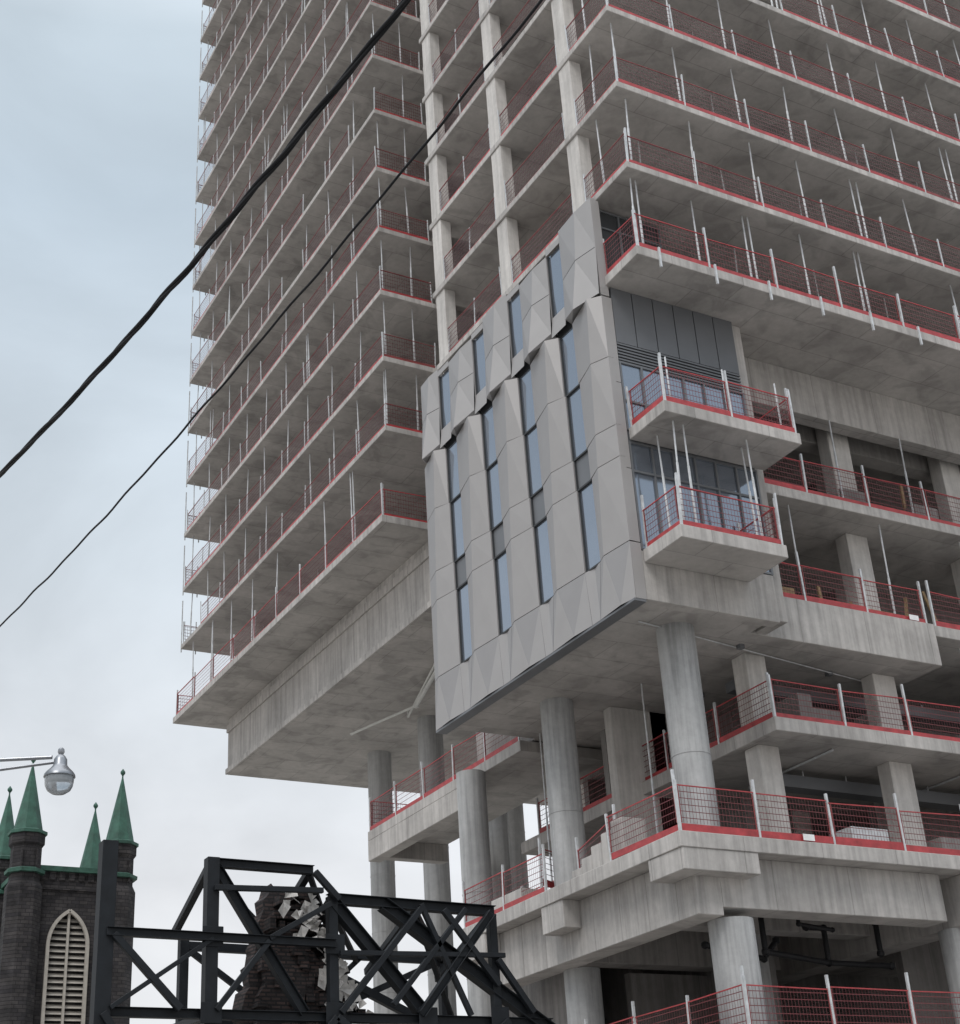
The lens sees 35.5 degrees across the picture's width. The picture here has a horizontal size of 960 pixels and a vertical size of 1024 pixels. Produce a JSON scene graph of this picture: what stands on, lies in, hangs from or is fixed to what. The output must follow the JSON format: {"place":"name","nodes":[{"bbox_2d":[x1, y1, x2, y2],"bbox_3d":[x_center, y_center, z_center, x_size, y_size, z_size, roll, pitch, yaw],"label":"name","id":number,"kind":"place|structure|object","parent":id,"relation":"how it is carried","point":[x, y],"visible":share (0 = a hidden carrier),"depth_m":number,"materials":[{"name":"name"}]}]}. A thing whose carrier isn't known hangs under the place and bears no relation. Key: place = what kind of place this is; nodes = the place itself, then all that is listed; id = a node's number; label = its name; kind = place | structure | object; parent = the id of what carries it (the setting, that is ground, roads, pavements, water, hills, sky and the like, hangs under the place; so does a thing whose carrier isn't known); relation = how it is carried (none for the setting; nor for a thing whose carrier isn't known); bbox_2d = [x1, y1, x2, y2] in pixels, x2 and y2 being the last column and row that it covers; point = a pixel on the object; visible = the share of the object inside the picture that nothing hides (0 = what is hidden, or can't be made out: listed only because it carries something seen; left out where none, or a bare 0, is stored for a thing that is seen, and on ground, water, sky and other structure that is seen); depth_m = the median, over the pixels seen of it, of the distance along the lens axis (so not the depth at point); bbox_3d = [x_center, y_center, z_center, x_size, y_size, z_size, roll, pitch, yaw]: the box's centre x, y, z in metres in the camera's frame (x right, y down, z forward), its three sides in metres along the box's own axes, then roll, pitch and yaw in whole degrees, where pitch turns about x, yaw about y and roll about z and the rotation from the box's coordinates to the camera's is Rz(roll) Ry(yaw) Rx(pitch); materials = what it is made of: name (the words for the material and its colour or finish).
{"place":"outdoors","nodes":[
{"label":"outdoors","id":0,"kind":"place"},
{"bbox_2d":[0,760,138,1023],"bbox_3d":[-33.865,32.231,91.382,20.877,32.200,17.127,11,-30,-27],"label":"stone church","id":1,"kind":"structure","parent":0,"point":[47,918],"depth_m":90.77,"materials":[{"name":"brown stone"}]},
{"bbox_2d":[0,0,410,477],"bbox_3d":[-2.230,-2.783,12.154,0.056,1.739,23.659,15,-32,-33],"label":"overhead cable","id":2,"kind":"object","parent":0,"point":[380,32],"visible":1,"depth_m":11.42,"materials":[{"name":"rubber"}]},
{"bbox_2d":[0,0,542,626],"bbox_3d":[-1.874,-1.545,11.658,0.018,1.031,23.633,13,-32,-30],"label":"overhead cable","id":3,"kind":"object","parent":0,"point":[300,292],"visible":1,"depth_m":10.49,"materials":[{"name":"rubber"}]},
{"bbox_2d":[0,0,553,1023],"label":"sky","id":4,"kind":"structure","parent":0,"point":[99,99],"materials":[{"name":"grey"}]},
{"bbox_2d":[173,0,959,1023],"bbox_3d":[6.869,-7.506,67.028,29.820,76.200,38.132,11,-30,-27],"label":"concrete apartment tower","id":5,"kind":"structure","parent":0,"point":[577,418],"depth_m":46.43,"materials":[{"name":"grey concrete"}]},
{"bbox_2d":[441,247,769,660],"bbox_3d":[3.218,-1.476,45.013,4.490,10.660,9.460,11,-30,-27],"label":"window panes","id":6,"kind":"structure","parent":5,"relation":"in","point":[641,456],"depth_m":41.65,"materials":[{"name":"blue glass"}]},
{"label":"ground","id":7,"kind":"structure","parent":0,"visible":0},
{"bbox_2d":[0,747,74,794],"bbox_3d":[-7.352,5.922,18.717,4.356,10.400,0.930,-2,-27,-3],"label":"street lamp","id":8,"kind":"object","parent":7,"relation":"on","point":[59,776],"visible":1,"depth_m":19.63,"materials":[{"name":"grey metal"}]},
{"bbox_2d":[232,884,365,1023],"bbox_3d":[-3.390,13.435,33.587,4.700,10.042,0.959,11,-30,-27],"label":"ruined brick wall","id":9,"kind":"structure","parent":7,"relation":"on","point":[261,990],"depth_m":34.29,"materials":[{"name":"grey brick"}]},
{"bbox_2d":[278,893,372,1023],"bbox_3d":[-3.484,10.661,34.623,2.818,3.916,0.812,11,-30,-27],"label":"torn membrane","id":10,"kind":"object","parent":9,"relation":"attached to","point":[346,989],"visible":0.53,"depth_m":34.49,"materials":[{"name":"plastic sheet"}]},
{"bbox_2d":[89,839,554,1023],"bbox_3d":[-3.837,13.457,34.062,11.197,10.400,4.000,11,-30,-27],"label":"steel retention frame","id":11,"kind":"object","parent":7,"relation":"on","point":[443,959],"visible":0.97,"depth_m":34.08,"materials":[{"name":"black metal"}]}
]}

